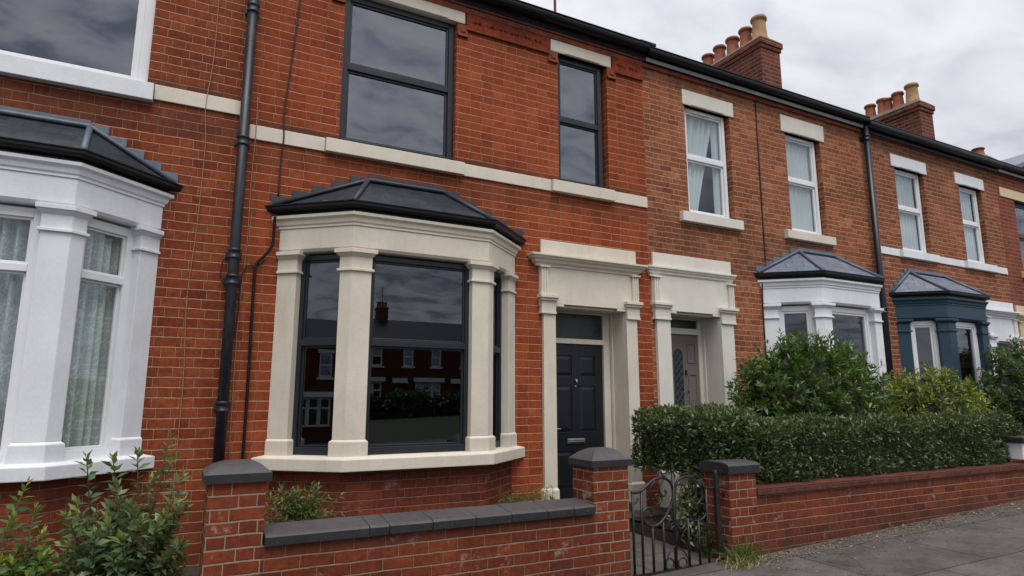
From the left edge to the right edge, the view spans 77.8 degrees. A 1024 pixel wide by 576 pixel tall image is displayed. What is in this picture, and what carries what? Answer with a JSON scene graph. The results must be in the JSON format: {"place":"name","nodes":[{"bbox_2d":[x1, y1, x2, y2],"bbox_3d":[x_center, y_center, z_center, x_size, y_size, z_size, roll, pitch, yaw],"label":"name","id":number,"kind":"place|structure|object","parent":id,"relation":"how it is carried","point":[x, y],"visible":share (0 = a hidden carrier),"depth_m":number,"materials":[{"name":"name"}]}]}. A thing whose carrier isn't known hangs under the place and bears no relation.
{"place":"outdoors","nodes":[
{"label":"outdoors","id":0,"kind":"place"},
{"bbox_2d":[169,565,198,575],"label":"soil","id":1,"kind":"structure","parent":0,"point":[192,570],"depth_m":5.38,"materials":[{"name":"brown soil"}]},
{"bbox_2d":[0,476,62,575],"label":"shrub","id":2,"kind":"object","parent":1,"relation":"on","point":[13,565],"visible":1,"depth_m":3.81,"materials":[{"name":"green plant"}]},
{"bbox_2d":[37,428,192,575],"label":"shrub","id":3,"kind":"object","parent":1,"relation":"on","point":[123,555],"visible":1,"depth_m":4.07,"materials":[{"name":"green plant"}]},
{"bbox_2d":[629,506,710,555],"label":"soil","id":4,"kind":"structure","parent":0,"point":[658,532],"depth_m":6.77,"materials":[{"name":"brown soil"}]},
{"bbox_2d":[542,485,555,499],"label":"weed","id":5,"kind":"object","parent":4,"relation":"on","point":[546,497],"visible":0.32,"depth_m":6.95,"materials":[{"name":"green plant"}]},
{"bbox_2d":[629,502,669,519],"bbox_3d":[0.980,2.744,7.459,1.600,0.362,0.780,5,-11,-27],"label":"doorstep","id":6,"kind":"object","parent":4,"relation":"on","point":[647,513],"visible":0.06,"depth_m":7.47,"materials":[{"name":"grey concrete"}]},
{"bbox_2d":[667,479,705,545],"bbox_3d":[1.863,2.272,6.514,0.608,0.659,0.574,5,-11,-27],"label":"shrub","id":7,"kind":"object","parent":4,"relation":"on","point":[683,512],"visible":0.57,"depth_m":6.45,"materials":[{"name":"green plant"}]},
{"bbox_2d":[724,328,905,427],"bbox_3d":[3.817,1.569,8.059,3.308,2.137,1.350,5,-11,-27],"label":"shrub","id":8,"kind":"object","parent":4,"relation":"on","point":[796,377],"visible":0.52,"depth_m":7.75,"materials":[{"name":"green plant"}]},
{"bbox_2d":[630,401,1023,484],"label":"hedge","id":9,"kind":"object","parent":4,"relation":"on","point":[818,447],"visible":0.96,"depth_m":7.04,"materials":[{"name":"green plant"}]},
{"bbox_2d":[630,532,716,575],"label":"garden path","id":10,"kind":"structure","parent":0,"point":[658,555],"depth_m":6.11,"materials":[{"name":"grey concrete"}]},
{"bbox_2d":[694,523,714,558],"bbox_3d":[1.838,2.407,6.069,0.304,0.350,0.194,5,-11,-27],"label":"weed","id":11,"kind":"object","parent":10,"relation":"on","point":[704,545],"visible":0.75,"depth_m":6.07,"materials":[{"name":"green plant"}]},
{"bbox_2d":[687,461,693,531],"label":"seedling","id":12,"kind":"object","parent":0,"point":[690,487],"visible":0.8,"depth_m":6.46,"materials":[{"name":"green plant"}]},
{"bbox_2d":[521,0,1023,160],"label":"sky","id":13,"kind":"structure","parent":0,"point":[965,58],"materials":[{"name":"white"}]},
{"bbox_2d":[652,499,1023,575],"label":"pavement","id":14,"kind":"structure","parent":0,"point":[985,549],"depth_m":5.89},
{"bbox_2d":[715,550,771,571],"bbox_3d":[2.050,2.412,5.673,0.529,0.164,0.454,9,-14,-43],"label":"grass tuft","id":15,"kind":"object","parent":14,"relation":"on","point":[747,563],"visible":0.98,"depth_m":5.62,"materials":[{"name":"green plant"}]},
{"bbox_2d":[711,534,776,565],"bbox_3d":[2.118,2.373,5.796,0.615,0.276,0.482,5,-11,-27],"label":"grass tuft","id":16,"kind":"object","parent":14,"relation":"on","point":[743,553],"visible":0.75,"depth_m":5.76,"materials":[{"name":"green plant"}]},
{"bbox_2d":[751,500,1023,571],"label":"fallen leaves","id":17,"kind":"object","parent":14,"relation":"on","point":[979,510],"visible":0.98,"depth_m":6.63,"materials":[{"name":"brown plant"}]},
{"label":"soil","id":18,"kind":"structure","parent":0,"visible":0},
{"bbox_2d":[870,362,998,415],"bbox_3d":[6.200,1.950,9.274,3.141,1.770,1.228,5,-11,-27],"label":"shrub","id":19,"kind":"object","parent":18,"relation":"on","point":[932,392],"visible":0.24,"depth_m":8.95,"materials":[{"name":"green plant"}]},
{"bbox_2d":[966,334,1023,435],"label":"shrub","id":20,"kind":"object","parent":18,"relation":"on","point":[1006,385],"visible":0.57,"depth_m":10.38,"materials":[{"name":"green plant"}]},
{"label":"ground","id":21,"kind":"structure","parent":0,"visible":0},
{"bbox_2d":[0,0,259,575],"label":"terraced house","id":22,"kind":"structure","parent":21,"relation":"on","point":[124,136],"depth_m":5.60,"materials":[{"name":"brick"}]},
{"bbox_2d":[0,205,41,462],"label":"bay window","id":23,"kind":"structure","parent":22,"relation":"in","point":[27,268],"depth_m":4.89,"materials":[{"name":"white plastic"}]},
{"bbox_2d":[0,0,155,81],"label":"window","id":24,"kind":"structure","parent":22,"relation":"in","point":[112,37],"depth_m":5.85,"materials":[{"name":"white plastic"}]},
{"bbox_2d":[61,218,133,459],"bbox_3d":[-3.484,0.410,5.282,0.074,1.959,0.524,-4,-11,20],"label":"bay window","id":25,"kind":"structure","parent":22,"relation":"in","point":[121,281],"depth_m":5.41,"materials":[{"name":"white plastic"}]},
{"bbox_2d":[199,447,631,575],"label":"garden wall","id":26,"kind":"structure","parent":21,"relation":"on","point":[584,530],"depth_m":4.58,"materials":[{"name":"brick"}]},
{"bbox_2d":[220,0,657,523],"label":"terraced house","id":27,"kind":"structure","parent":21,"relation":"on","point":[443,300],"depth_m":6.89,"materials":[{"name":"brick"}]},
{"bbox_2d":[291,254,339,455],"bbox_3d":[-1.855,0.626,6.129,0.482,1.924,0.074,-2,-10,13],"label":"bay window","id":28,"kind":"structure","parent":27,"relation":"in","point":[312,424],"depth_m":6.13,"materials":[{"name":"glass"}]},
{"bbox_2d":[339,0,454,159],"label":"window","id":29,"kind":"structure","parent":27,"relation":"in","point":[397,86],"depth_m":7.28,"materials":[{"name":"glass"}]},
{"bbox_2d":[365,256,468,454],"bbox_3d":[-0.942,0.669,6.372,1.090,1.924,0.074,5,-11,-27],"label":"bay window","id":30,"kind":"structure","parent":27,"relation":"in","point":[417,381],"depth_m":6.37,"materials":[{"name":"glass"}]},
{"bbox_2d":[493,272,501,447],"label":"bay window","id":31,"kind":"structure","parent":27,"relation":"in","point":[497,294],"depth_m":7.10,"materials":[{"name":"glass"}]},
{"bbox_2d":[556,344,603,498],"bbox_3d":[0.811,1.657,7.942,0.830,1.900,0.112,5,-11,-27],"label":"door","id":32,"kind":"structure","parent":27,"relation":"in","point":[579,386],"depth_m":8.00,"materials":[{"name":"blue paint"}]},
{"bbox_2d":[558,56,602,187],"bbox_3d":[0.873,-2.166,8.403,0.730,1.760,0.070,5,-11,-27],"label":"window","id":33,"kind":"structure","parent":27,"relation":"in","point":[579,84],"depth_m":8.42,"materials":[{"name":"glass"}]},
{"bbox_2d":[642,14,894,506],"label":"terraced house","id":34,"kind":"structure","parent":21,"relation":"on","point":[759,220],"depth_m":9.49,"materials":[{"name":"orange brick"}]},
{"bbox_2d":[671,334,703,485],"bbox_3d":[2.338,1.674,8.797,0.760,2.070,0.095,5,-11,-27],"label":"door","id":35,"kind":"structure","parent":34,"relation":"in","point":[685,366],"depth_m":8.94,"materials":[{"name":"grey paint"}]},
{"bbox_2d":[684,108,728,217],"bbox_3d":[2.852,-1.823,9.409,0.830,1.630,0.070,5,-11,-27],"label":"window","id":36,"kind":"structure","parent":34,"relation":"in","point":[694,159],"depth_m":9.49,"materials":[{"name":"white plastic"}]},
{"bbox_2d":[778,306,815,343],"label":"bay window","id":37,"kind":"structure","parent":34,"relation":"in","point":[782,310],"depth_m":9.34,"materials":[{"name":"white plastic"}]},
{"bbox_2d":[785,135,821,234],"bbox_3d":[4.711,-1.660,10.370,0.770,1.640,0.070,5,-11,-27],"label":"window","id":38,"kind":"structure","parent":34,"relation":"in","point":[812,185],"depth_m":10.46,"materials":[{"name":"white plastic"}]},
{"bbox_2d":[831,307,877,407],"bbox_3d":[5.048,1.255,9.439,1.020,1.924,0.070,5,-11,-27],"label":"window frame","id":39,"kind":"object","parent":34,"relation":"in","point":[864,314],"depth_m":9.68,"materials":[{"name":"white plastic"}]},
{"bbox_2d":[699,459,1023,560],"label":"garden wall","id":40,"kind":"structure","parent":21,"relation":"on","point":[780,516],"depth_m":6.59,"materials":[{"name":"brick"}]},
{"bbox_2d":[630,463,726,575],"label":"iron gate","id":41,"kind":"structure","parent":40,"relation":"attached to","point":[717,493],"depth_m":5.68,"materials":[{"name":"black metal"}]},
{"bbox_2d":[862,82,1022,407],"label":"terraced house","id":42,"kind":"structure","parent":21,"relation":"on","point":[948,293],"depth_m":11.83,"materials":[{"name":"brown brick"}]},
{"bbox_2d":[894,169,926,252],"bbox_3d":[7.288,-1.393,11.696,0.810,1.550,0.070,5,-11,-27],"label":"window","id":43,"kind":"structure","parent":42,"relation":"in","point":[917,211],"depth_m":11.80,"materials":[{"name":"white plastic"}]},
{"bbox_2d":[910,321,941,379],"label":"bay window","id":44,"kind":"structure","parent":42,"relation":"in","point":[931,325],"depth_m":10.77,"materials":[{"name":"white plastic"}]},
{"bbox_2d":[956,322,984,396],"bbox_3d":[7.811,1.548,10.882,0.820,1.924,0.070,5,-11,-27],"label":"window frame","id":45,"kind":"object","parent":42,"relation":"in","point":[959,325],"depth_m":11.08,"materials":[{"name":"white plastic"}]},
{"bbox_2d":[958,186,984,262],"bbox_3d":[9.082,-1.231,12.623,0.720,1.550,0.070,5,-11,-27],"label":"window","id":46,"kind":"structure","parent":42,"relation":"in","point":[975,225],"depth_m":12.72,"materials":[{"name":"white plastic"}]},
{"bbox_2d":[967,329,976,388],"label":"bay window","id":47,"kind":"structure","parent":42,"relation":"in","point":[968,331],"depth_m":11.66,"materials":[{"name":"plastic"}]},
{"bbox_2d":[971,147,1023,349],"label":"terraced house","id":48,"kind":"structure","parent":21,"relation":"on","point":[1009,180],"depth_m":13.21,"materials":[{"name":"red brick"}]},
{"bbox_2d":[1014,203,1023,240],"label":"window","id":49,"kind":"structure","parent":48,"relation":"in","point":[1021,236],"depth_m":13.60,"materials":[{"name":"paint"}]},
{"bbox_2d":[997,435,1023,463],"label":"gate pillar","id":50,"kind":"structure","parent":21,"relation":"on","point":[1016,447],"depth_m":8.50,"materials":[{"name":"brick"}]},
{"bbox_2d":[1001,154,1023,167],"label":"gabled house","id":51,"kind":"structure","parent":21,"relation":"on","point":[1018,160],"depth_m":19.43,"materials":[{"name":"grey brick"}]},
{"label":"soil","id":52,"kind":"structure","parent":0,"visible":0},
{"bbox_2d":[264,480,345,523],"bbox_3d":[-1.692,1.810,4.889,0.842,0.600,0.372,5,-11,-27],"label":"weed","id":53,"kind":"object","parent":52,"relation":"on","point":[300,513],"visible":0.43,"depth_m":4.93,"materials":[{"name":"green plant"}]},
{"bbox_2d":[498,482,550,503],"bbox_3d":[0.131,2.242,6.686,0.764,0.388,0.360,5,-11,-27],"label":"weed","id":54,"kind":"object","parent":52,"relation":"on","point":[514,499],"visible":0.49,"depth_m":6.67,"materials":[{"name":"green plant"}]}
]}

